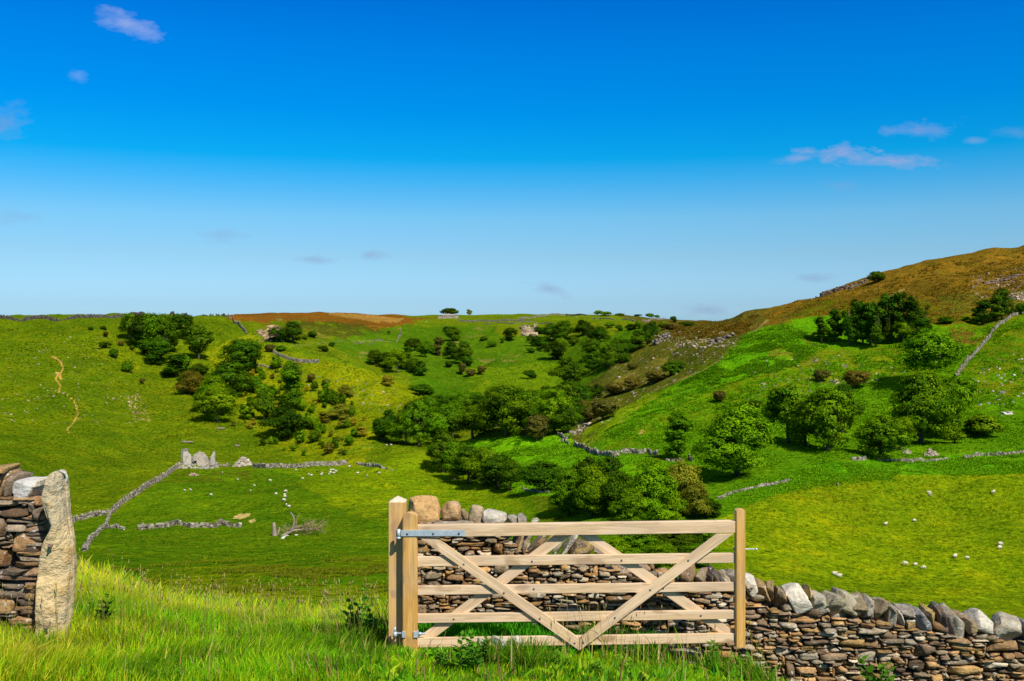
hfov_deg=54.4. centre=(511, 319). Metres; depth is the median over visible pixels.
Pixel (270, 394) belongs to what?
sapling
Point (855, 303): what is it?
pine tree
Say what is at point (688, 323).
round bush
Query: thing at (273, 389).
sapling
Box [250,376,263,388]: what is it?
round bush
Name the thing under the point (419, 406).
broadleaf tree
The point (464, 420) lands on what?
broadleaf tree
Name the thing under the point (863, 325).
pine tree
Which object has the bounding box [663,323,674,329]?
thorn bush
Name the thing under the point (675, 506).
broadleaf tree
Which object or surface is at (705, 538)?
broadleaf tree
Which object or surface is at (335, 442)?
sapling
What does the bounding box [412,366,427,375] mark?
round bush
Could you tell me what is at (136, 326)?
broadleaf tree
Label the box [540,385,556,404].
broadleaf tree
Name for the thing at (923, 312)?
pine tree
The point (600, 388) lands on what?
broadleaf tree
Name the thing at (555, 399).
broadleaf tree
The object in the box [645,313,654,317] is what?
round bush
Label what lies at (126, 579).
bank grass
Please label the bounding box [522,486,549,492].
field wall
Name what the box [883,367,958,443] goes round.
broadleaf tree
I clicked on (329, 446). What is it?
sapling
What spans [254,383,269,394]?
round bush
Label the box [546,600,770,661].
seed heads
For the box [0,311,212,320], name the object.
field wall
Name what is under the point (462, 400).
broadleaf tree
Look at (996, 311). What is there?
pine tree
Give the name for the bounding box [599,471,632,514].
broadleaf tree
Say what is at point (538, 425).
thorn bush
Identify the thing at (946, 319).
round bush
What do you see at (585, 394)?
broadleaf tree
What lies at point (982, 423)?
round bush
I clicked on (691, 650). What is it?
footing stone
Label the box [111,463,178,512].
field wall
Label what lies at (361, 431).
sapling
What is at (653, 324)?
broadleaf tree
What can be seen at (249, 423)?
sapling
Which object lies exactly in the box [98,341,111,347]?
round bush
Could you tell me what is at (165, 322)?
broadleaf tree
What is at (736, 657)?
nettle
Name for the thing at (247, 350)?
broadleaf tree
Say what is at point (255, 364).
round bush
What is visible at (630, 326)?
round bush
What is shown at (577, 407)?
broadleaf tree
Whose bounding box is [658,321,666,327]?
round bush
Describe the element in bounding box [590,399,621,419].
thorn bush
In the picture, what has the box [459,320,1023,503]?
bracken
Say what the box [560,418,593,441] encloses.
scree stones
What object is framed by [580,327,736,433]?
scree stones
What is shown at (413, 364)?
round bush
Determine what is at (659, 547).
broadleaf tree
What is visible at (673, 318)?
round bush
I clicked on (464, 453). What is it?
broadleaf tree
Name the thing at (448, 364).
round bush
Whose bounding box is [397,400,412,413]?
broadleaf tree
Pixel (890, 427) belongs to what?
broadleaf tree
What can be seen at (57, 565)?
stone gatepost
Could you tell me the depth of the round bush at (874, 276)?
738.60 m
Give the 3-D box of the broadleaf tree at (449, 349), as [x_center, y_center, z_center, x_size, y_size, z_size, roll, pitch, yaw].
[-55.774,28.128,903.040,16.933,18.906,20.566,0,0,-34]
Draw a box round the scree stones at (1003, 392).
[973,353,1023,404]
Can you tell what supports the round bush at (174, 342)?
on the ground at (346, 331)
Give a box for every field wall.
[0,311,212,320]
[72,509,111,522]
[82,511,110,550]
[105,523,124,529]
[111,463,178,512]
[137,518,241,529]
[205,463,229,466]
[216,313,246,333]
[252,460,347,467]
[270,350,319,362]
[356,462,392,470]
[458,319,525,321]
[485,320,550,323]
[517,313,586,320]
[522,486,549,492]
[556,432,568,443]
[574,441,619,456]
[592,317,634,321]
[620,448,657,454]
[642,317,665,321]
[717,478,789,499]
[850,456,866,460]
[876,457,947,461]
[955,311,1022,375]
[963,450,1023,458]
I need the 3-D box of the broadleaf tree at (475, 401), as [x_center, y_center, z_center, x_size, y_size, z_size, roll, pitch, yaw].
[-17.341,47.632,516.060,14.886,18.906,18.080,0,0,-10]
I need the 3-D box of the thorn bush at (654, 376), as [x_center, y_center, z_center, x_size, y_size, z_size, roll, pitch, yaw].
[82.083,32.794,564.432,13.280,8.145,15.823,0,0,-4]
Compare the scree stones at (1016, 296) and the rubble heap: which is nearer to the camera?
the rubble heap
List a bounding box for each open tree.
[278,362,306,395]
[432,337,444,355]
[662,411,695,458]
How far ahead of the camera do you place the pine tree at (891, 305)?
548.73 m
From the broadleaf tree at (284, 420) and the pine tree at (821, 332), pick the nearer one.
the broadleaf tree at (284, 420)
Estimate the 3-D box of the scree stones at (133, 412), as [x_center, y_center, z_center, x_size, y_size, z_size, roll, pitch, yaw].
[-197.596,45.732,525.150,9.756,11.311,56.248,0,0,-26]
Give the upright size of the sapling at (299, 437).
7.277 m
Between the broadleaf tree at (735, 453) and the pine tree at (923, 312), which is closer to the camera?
the broadleaf tree at (735, 453)
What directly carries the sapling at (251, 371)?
on the ground at (346, 331)
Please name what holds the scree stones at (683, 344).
on the ground at (346, 331)
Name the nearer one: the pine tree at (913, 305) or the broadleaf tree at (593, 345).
the pine tree at (913, 305)
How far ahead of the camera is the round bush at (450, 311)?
1442.20 m
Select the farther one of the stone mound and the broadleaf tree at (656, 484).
the stone mound
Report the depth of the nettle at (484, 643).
7.93 m
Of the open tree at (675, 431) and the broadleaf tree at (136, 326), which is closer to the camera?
the open tree at (675, 431)
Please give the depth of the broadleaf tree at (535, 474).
305.99 m
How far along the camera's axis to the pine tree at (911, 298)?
536.33 m
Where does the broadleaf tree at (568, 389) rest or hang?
on the ground at (346, 331)
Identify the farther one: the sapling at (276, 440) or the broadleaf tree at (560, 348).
the broadleaf tree at (560, 348)
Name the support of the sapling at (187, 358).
on the ground at (346, 331)
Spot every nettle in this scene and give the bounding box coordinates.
[432,646,450,669]
[447,629,483,671]
[477,635,492,666]
[551,649,570,667]
[587,658,605,674]
[619,655,634,670]
[704,639,722,667]
[730,651,753,666]
[855,655,895,680]
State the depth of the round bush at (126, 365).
583.84 m
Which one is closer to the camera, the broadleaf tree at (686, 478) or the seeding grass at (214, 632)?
the seeding grass at (214, 632)
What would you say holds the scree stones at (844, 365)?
on the ground at (346, 331)
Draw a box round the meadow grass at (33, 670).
[0,560,798,680]
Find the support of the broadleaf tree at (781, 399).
on the ground at (346, 331)
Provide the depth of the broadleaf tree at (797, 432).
331.86 m
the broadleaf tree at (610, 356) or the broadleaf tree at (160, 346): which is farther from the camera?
the broadleaf tree at (610, 356)
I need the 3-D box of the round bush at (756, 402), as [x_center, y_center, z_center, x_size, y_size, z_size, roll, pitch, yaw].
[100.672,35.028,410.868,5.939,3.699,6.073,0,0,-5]
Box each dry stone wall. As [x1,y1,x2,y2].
[0,463,50,635]
[418,513,1023,680]
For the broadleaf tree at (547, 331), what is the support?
on the ground at (346, 331)
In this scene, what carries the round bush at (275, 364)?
on the ground at (346, 331)
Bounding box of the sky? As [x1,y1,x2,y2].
[0,0,1023,320]
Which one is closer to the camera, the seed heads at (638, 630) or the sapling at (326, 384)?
the seed heads at (638, 630)
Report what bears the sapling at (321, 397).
on the ground at (346, 331)
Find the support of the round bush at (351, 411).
on the ground at (346, 331)
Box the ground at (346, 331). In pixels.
[0,245,1023,680]
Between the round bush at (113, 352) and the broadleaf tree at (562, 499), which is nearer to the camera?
the broadleaf tree at (562, 499)
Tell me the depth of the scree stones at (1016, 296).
617.60 m
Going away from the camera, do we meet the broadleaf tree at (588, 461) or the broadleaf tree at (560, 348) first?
the broadleaf tree at (588, 461)
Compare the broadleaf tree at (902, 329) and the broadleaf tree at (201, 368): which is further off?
the broadleaf tree at (201, 368)
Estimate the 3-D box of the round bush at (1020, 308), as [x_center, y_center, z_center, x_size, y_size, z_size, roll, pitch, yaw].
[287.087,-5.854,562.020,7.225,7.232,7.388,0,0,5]
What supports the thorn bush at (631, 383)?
on the ground at (346, 331)
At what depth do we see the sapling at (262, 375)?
609.73 m
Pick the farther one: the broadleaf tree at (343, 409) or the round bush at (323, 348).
the round bush at (323, 348)
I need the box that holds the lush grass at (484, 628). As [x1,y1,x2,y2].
[387,621,676,655]
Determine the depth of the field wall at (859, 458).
310.03 m
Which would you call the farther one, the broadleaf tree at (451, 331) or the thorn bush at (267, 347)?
the broadleaf tree at (451, 331)
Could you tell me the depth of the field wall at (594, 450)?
371.76 m
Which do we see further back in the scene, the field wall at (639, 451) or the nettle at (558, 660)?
the field wall at (639, 451)
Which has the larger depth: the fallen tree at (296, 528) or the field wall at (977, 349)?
the field wall at (977, 349)
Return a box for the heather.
[670,248,1023,341]
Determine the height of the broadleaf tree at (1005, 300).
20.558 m
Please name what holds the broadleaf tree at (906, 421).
on the ground at (346, 331)
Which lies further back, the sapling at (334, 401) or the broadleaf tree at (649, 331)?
the broadleaf tree at (649, 331)
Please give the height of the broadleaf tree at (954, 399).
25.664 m
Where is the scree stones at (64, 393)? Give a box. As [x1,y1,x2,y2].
[1,336,155,422]
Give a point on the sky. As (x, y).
(714, 160)
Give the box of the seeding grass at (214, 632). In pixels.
[0,564,388,680]
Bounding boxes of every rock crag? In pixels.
[651,332,669,344]
[709,333,734,343]
[820,284,854,297]
[845,277,868,289]
[982,274,1022,283]
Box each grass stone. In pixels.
[490,635,508,646]
[509,635,522,644]
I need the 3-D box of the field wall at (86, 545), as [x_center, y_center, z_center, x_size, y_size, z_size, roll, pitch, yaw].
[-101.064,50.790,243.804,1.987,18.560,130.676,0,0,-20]
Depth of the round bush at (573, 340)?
998.90 m
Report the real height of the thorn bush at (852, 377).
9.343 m
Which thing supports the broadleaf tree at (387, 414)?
on the ground at (346, 331)
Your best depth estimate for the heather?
671.18 m
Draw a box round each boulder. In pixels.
[408,495,440,523]
[441,501,460,520]
[461,509,468,519]
[468,505,483,521]
[482,509,506,522]
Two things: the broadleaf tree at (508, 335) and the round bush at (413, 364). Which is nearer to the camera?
the round bush at (413, 364)
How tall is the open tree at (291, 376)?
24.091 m
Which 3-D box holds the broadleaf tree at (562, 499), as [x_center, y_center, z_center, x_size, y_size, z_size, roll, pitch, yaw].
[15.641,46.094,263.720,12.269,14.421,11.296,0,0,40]
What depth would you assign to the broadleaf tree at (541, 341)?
980.79 m
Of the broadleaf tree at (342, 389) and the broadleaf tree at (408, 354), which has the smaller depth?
the broadleaf tree at (342, 389)
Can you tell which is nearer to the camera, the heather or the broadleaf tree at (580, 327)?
the heather
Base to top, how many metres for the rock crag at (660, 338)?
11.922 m
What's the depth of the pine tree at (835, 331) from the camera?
546.83 m
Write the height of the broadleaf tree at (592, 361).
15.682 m
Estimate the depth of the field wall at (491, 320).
1299.18 m
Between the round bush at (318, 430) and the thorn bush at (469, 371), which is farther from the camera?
the thorn bush at (469, 371)
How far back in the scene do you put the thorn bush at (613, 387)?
581.80 m
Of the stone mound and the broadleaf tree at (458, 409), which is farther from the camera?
the broadleaf tree at (458, 409)
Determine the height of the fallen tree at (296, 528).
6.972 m
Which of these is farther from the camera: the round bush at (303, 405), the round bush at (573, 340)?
the round bush at (573, 340)
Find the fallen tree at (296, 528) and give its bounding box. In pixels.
[277,512,327,535]
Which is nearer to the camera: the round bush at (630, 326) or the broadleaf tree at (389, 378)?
the broadleaf tree at (389, 378)
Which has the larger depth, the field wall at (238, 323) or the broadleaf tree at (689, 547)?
the field wall at (238, 323)
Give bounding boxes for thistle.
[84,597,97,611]
[95,593,114,626]
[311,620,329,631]
[341,587,371,632]
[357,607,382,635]
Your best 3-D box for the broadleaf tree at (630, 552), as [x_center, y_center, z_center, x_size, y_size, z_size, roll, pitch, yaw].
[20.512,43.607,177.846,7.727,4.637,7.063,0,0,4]
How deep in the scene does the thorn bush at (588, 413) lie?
468.71 m
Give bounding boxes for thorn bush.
[264,344,275,350]
[307,373,315,381]
[458,362,465,372]
[465,368,475,375]
[477,365,486,372]
[524,413,550,440]
[579,400,590,408]
[582,407,595,420]
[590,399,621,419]
[605,382,623,394]
[622,376,641,390]
[626,363,638,369]
[645,370,669,382]
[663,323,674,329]
[713,390,726,400]
[813,369,831,380]
[842,370,872,387]
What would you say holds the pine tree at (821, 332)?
on the ground at (346, 331)
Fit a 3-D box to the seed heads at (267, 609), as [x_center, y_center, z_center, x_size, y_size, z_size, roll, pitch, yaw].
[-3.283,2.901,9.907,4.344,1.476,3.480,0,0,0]
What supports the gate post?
on the ground at (346, 331)
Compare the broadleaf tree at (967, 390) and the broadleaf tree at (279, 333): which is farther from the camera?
the broadleaf tree at (279, 333)
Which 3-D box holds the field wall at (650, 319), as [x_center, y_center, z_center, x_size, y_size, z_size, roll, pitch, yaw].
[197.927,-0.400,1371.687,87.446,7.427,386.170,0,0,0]
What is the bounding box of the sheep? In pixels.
[1000,411,1012,414]
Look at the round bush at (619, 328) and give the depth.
999.05 m
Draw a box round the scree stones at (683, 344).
[658,331,732,357]
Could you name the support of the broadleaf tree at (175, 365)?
on the ground at (346, 331)
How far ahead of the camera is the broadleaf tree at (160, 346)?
616.37 m
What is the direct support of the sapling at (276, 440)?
on the ground at (346, 331)
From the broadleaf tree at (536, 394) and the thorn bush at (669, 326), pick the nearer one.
the broadleaf tree at (536, 394)
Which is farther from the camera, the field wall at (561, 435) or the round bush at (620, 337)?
the round bush at (620, 337)
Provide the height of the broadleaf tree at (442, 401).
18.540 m
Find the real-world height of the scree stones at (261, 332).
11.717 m
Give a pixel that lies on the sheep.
(1009, 412)
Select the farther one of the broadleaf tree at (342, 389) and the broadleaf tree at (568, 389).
the broadleaf tree at (342, 389)
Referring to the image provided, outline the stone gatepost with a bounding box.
[35,469,76,639]
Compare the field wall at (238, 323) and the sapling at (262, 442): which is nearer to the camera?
the sapling at (262, 442)
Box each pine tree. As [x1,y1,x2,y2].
[810,316,829,343]
[826,308,844,341]
[839,307,857,345]
[850,298,864,343]
[854,302,869,344]
[859,302,880,344]
[868,306,885,346]
[874,293,891,341]
[881,310,894,343]
[886,294,896,322]
[889,291,907,339]
[902,292,917,337]
[905,300,922,335]
[918,305,932,328]
[968,299,991,324]
[989,295,1005,320]
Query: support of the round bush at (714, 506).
on the ground at (346, 331)
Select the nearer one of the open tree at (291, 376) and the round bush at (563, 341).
the open tree at (291, 376)
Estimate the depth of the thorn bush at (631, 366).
656.30 m
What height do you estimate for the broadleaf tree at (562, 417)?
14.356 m
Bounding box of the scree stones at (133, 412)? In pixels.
[125,394,151,420]
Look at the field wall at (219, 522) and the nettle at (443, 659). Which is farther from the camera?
the field wall at (219, 522)
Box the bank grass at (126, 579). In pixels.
[77,554,388,617]
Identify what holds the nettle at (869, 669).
on the ground at (346, 331)
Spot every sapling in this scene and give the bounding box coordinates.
[180,354,191,371]
[239,405,251,419]
[245,421,252,428]
[248,369,254,375]
[258,367,263,375]
[258,438,266,445]
[260,372,265,378]
[266,392,275,402]
[269,384,277,396]
[270,355,282,367]
[273,437,278,443]
[294,431,306,443]
[300,416,311,427]
[317,390,325,402]
[318,411,330,422]
[322,381,329,389]
[323,443,334,453]
[329,392,339,404]
[332,438,338,447]
[338,394,346,404]
[338,415,349,427]
[350,417,356,425]
[357,426,367,436]
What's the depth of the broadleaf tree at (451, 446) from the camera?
372.91 m
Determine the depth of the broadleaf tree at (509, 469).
328.19 m
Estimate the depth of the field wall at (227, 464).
415.30 m
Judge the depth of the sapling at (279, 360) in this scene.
632.84 m
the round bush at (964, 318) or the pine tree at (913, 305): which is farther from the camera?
the round bush at (964, 318)
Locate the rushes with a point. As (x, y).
(304, 573)
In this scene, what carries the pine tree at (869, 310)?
on the ground at (346, 331)
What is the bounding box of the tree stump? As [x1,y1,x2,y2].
[272,522,279,535]
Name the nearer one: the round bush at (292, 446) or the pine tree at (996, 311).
the round bush at (292, 446)
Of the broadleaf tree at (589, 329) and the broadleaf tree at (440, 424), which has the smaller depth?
the broadleaf tree at (440, 424)
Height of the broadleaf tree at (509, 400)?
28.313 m
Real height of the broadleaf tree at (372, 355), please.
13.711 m
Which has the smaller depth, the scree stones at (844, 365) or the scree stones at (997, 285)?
the scree stones at (844, 365)
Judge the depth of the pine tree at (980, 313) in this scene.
552.37 m
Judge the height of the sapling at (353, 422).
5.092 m
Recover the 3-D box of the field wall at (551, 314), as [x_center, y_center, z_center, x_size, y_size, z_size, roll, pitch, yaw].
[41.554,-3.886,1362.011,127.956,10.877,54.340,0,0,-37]
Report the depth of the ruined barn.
420.81 m
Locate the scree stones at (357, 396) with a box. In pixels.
[307,376,399,418]
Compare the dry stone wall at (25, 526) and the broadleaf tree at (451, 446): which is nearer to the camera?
the dry stone wall at (25, 526)
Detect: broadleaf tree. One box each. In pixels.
[117,312,136,340]
[122,313,149,344]
[133,312,167,340]
[143,336,173,362]
[150,313,181,352]
[158,353,187,376]
[170,369,205,394]
[172,313,195,338]
[182,324,214,358]
[187,363,208,375]
[191,383,239,422]
[192,384,216,413]
[198,374,228,386]
[203,359,252,390]
[214,338,264,369]
[218,385,241,403]
[251,396,276,419]
[257,405,312,438]
[267,327,286,342]
[281,321,303,342]
[326,403,355,417]
[337,384,356,395]
[366,349,381,364]
[371,417,393,440]
[377,352,392,368]
[381,374,395,385]
[382,349,407,372]
[382,421,404,442]
[383,408,395,425]
[392,411,425,444]
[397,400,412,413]
[399,350,414,369]
[401,395,437,446]
[416,394,438,416]
[420,412,449,440]
[425,429,455,472]
[431,394,448,407]
[431,403,461,432]
[439,441,463,479]
[441,340,457,358]
[443,395,455,401]
[443,401,467,436]
[444,326,461,340]
[448,443,481,483]
[449,404,492,438]
[451,394,469,413]
[453,340,473,360]
[456,390,472,399]
[463,446,496,486]
[465,391,482,412]
[466,394,485,407]
[470,382,535,437]
[473,397,492,432]
[477,452,517,488]
[479,386,501,426]
[497,459,521,490]
[502,327,517,339]
[515,391,540,435]
[515,460,566,490]
[525,388,549,413]
[526,334,540,346]
[532,337,547,351]
[535,386,579,432]
[540,323,557,340]
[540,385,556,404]
[542,341,566,359]
[544,467,579,515]
[547,356,590,382]
[550,403,581,432]
[552,320,576,338]
[557,380,579,405]
[562,381,579,388]
[567,384,594,403]
[568,394,587,421]
[570,465,610,517]
[571,454,597,485]
[574,319,592,335]
[577,453,630,510]
[578,351,602,370]
[580,338,600,353]
[583,326,598,338]
[588,326,610,341]
[593,384,605,397]
[594,344,620,368]
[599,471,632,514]
[606,537,632,552]
[608,487,650,520]
[610,338,632,363]
[610,551,638,565]
[616,534,662,553]
[619,459,678,520]
[625,338,638,353]
[630,329,649,348]
[639,324,658,343]
[641,541,678,569]
[648,321,657,330]
[652,519,702,550]
[655,490,688,520]
[663,457,702,512]
[679,542,710,564]
[681,481,712,517]
[687,400,777,475]
[687,533,723,544]
[759,383,808,443]
[781,398,816,446]
[796,385,856,450]
[833,383,866,432]
[851,412,919,460]
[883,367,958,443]
[886,416,916,449]
[890,328,966,374]
[893,322,915,338]
[907,314,931,336]
[916,374,967,427]
[951,375,979,420]
[989,287,1017,319]
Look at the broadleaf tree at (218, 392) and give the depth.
503.43 m
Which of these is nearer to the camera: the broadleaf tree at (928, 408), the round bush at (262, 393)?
the broadleaf tree at (928, 408)
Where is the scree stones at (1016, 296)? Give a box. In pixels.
[1009,292,1023,300]
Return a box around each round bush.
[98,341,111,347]
[109,348,118,357]
[121,361,134,372]
[135,339,153,354]
[165,334,178,351]
[175,372,188,381]
[246,359,258,370]
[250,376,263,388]
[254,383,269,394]
[258,390,265,399]
[272,358,278,368]
[276,345,286,350]
[277,390,303,408]
[282,360,292,368]
[289,443,297,449]
[298,398,306,411]
[307,406,314,411]
[307,429,320,440]
[308,331,316,336]
[308,417,320,426]
[310,381,318,390]
[313,423,319,428]
[314,428,321,440]
[318,346,328,351]
[319,423,326,433]
[324,389,334,401]
[344,420,349,427]
[344,435,353,444]
[348,405,355,414]
[350,428,357,435]
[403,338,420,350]
[404,346,412,351]
[407,358,425,371]
[407,384,434,394]
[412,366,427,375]
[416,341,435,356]
[440,308,458,313]
[445,361,452,366]
[461,355,473,366]
[487,341,496,345]
[523,370,537,378]
[526,348,534,352]
[554,337,567,346]
[567,336,579,345]
[574,386,598,398]
[601,311,611,315]
[604,322,614,326]
[610,336,627,342]
[615,324,622,330]
[625,324,636,329]
[635,320,642,326]
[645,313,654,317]
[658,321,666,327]
[661,360,686,375]
[669,316,676,321]
[679,322,695,325]
[696,498,721,517]
[749,400,762,407]
[866,271,885,282]
[934,426,968,442]
[936,316,953,323]
[961,316,969,320]
[963,414,1005,436]
[1015,303,1023,312]
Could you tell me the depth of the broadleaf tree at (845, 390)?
371.10 m
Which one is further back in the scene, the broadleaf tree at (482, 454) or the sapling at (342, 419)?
the sapling at (342, 419)
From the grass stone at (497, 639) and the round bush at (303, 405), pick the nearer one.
the grass stone at (497, 639)
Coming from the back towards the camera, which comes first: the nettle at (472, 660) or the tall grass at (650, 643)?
the tall grass at (650, 643)
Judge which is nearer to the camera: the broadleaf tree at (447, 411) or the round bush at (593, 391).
the broadleaf tree at (447, 411)
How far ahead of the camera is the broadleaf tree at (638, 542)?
197.84 m
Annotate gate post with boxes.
[389,496,406,648]
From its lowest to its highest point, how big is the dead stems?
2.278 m
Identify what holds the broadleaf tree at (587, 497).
on the ground at (346, 331)
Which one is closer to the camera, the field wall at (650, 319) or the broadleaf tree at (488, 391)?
the broadleaf tree at (488, 391)
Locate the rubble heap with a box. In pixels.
[923,448,938,456]
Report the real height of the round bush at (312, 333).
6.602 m
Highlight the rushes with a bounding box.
[94,557,388,594]
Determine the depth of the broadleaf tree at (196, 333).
638.02 m
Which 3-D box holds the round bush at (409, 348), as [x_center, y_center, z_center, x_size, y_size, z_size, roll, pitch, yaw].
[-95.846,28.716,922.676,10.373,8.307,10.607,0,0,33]
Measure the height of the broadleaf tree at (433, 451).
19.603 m
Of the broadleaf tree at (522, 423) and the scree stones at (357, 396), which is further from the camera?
the scree stones at (357, 396)
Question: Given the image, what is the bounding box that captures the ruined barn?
[175,448,218,468]
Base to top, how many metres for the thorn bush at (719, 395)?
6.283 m
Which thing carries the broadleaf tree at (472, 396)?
on the ground at (346, 331)
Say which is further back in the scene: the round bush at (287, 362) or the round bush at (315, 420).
the round bush at (287, 362)
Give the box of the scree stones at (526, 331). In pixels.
[519,324,537,335]
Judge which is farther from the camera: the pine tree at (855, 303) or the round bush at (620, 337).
the round bush at (620, 337)
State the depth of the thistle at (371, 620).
9.56 m
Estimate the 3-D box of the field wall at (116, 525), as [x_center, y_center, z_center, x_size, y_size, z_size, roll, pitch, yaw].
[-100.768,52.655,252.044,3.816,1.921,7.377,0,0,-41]
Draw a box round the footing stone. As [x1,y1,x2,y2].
[670,647,706,663]
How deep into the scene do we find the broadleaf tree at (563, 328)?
1066.82 m
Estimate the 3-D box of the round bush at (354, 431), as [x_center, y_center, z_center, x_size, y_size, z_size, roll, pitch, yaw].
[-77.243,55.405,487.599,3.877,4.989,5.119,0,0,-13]
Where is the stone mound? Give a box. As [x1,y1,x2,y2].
[233,456,251,466]
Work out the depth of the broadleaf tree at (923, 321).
530.99 m
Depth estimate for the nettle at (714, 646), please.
8.81 m
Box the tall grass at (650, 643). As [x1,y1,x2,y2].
[557,607,780,676]
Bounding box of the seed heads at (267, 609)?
[0,548,388,652]
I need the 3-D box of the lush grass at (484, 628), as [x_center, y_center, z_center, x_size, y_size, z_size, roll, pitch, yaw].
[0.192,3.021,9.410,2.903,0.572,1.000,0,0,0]
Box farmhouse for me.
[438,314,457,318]
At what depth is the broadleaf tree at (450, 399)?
538.39 m
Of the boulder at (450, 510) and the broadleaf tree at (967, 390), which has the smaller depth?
the boulder at (450, 510)
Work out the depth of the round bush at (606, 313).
1363.63 m
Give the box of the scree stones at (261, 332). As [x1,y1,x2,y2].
[257,325,286,340]
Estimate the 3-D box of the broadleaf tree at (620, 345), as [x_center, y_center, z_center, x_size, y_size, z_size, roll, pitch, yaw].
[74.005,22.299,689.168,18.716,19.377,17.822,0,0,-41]
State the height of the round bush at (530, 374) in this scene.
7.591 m
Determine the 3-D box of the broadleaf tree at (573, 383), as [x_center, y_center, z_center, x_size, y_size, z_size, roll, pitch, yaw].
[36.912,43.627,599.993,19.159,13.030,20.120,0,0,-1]
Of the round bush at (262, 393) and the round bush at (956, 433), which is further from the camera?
the round bush at (262, 393)
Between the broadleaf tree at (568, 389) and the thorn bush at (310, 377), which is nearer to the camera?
the broadleaf tree at (568, 389)
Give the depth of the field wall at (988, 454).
320.89 m
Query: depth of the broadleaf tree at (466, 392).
569.02 m
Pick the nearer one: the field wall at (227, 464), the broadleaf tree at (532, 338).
the field wall at (227, 464)
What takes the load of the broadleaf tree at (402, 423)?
on the ground at (346, 331)
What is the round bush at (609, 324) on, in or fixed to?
on the ground at (346, 331)
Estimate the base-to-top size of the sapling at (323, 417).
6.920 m
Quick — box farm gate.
[393,508,757,650]
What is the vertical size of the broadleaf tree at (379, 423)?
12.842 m
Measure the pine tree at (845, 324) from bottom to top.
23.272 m
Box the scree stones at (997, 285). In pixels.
[971,267,1022,297]
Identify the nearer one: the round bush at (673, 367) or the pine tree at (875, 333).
the pine tree at (875, 333)
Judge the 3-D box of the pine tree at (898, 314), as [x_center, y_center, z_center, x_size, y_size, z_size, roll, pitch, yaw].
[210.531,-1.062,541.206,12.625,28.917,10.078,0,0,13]
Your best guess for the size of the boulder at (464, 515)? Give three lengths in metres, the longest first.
0.131 x 0.075 x 0.059 m
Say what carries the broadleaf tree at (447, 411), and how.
on the ground at (346, 331)
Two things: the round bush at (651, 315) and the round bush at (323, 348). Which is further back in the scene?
the round bush at (651, 315)
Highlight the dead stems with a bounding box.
[4,605,819,680]
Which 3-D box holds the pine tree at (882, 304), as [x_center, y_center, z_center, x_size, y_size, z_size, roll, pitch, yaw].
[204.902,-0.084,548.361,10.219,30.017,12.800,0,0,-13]
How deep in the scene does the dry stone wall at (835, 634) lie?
9.67 m
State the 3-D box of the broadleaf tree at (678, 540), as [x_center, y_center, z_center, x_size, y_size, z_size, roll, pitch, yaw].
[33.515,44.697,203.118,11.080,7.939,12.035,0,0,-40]
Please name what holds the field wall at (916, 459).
on the ground at (346, 331)
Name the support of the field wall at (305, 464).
on the ground at (346, 331)
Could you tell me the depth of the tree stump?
237.41 m
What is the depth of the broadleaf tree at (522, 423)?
462.28 m
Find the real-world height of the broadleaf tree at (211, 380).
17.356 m
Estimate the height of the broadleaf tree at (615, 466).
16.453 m
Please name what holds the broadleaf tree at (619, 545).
on the ground at (346, 331)
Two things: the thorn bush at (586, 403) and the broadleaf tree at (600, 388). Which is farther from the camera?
the broadleaf tree at (600, 388)
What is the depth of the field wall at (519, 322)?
1264.36 m
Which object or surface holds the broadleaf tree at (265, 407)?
on the ground at (346, 331)
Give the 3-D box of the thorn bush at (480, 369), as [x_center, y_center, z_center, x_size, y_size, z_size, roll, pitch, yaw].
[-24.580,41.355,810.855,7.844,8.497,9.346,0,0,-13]
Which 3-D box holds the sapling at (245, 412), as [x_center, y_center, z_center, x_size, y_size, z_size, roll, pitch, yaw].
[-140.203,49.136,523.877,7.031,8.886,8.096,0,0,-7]
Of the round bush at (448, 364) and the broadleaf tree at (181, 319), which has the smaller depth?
the broadleaf tree at (181, 319)
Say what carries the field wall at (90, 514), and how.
on the ground at (346, 331)
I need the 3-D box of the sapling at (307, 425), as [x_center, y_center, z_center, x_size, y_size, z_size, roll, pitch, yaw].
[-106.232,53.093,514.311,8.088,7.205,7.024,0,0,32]
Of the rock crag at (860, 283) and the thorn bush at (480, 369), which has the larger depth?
the thorn bush at (480, 369)
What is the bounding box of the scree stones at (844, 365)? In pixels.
[751,352,904,396]
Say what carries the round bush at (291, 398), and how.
on the ground at (346, 331)
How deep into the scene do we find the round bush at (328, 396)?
554.75 m
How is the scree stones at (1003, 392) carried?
on the ground at (346, 331)

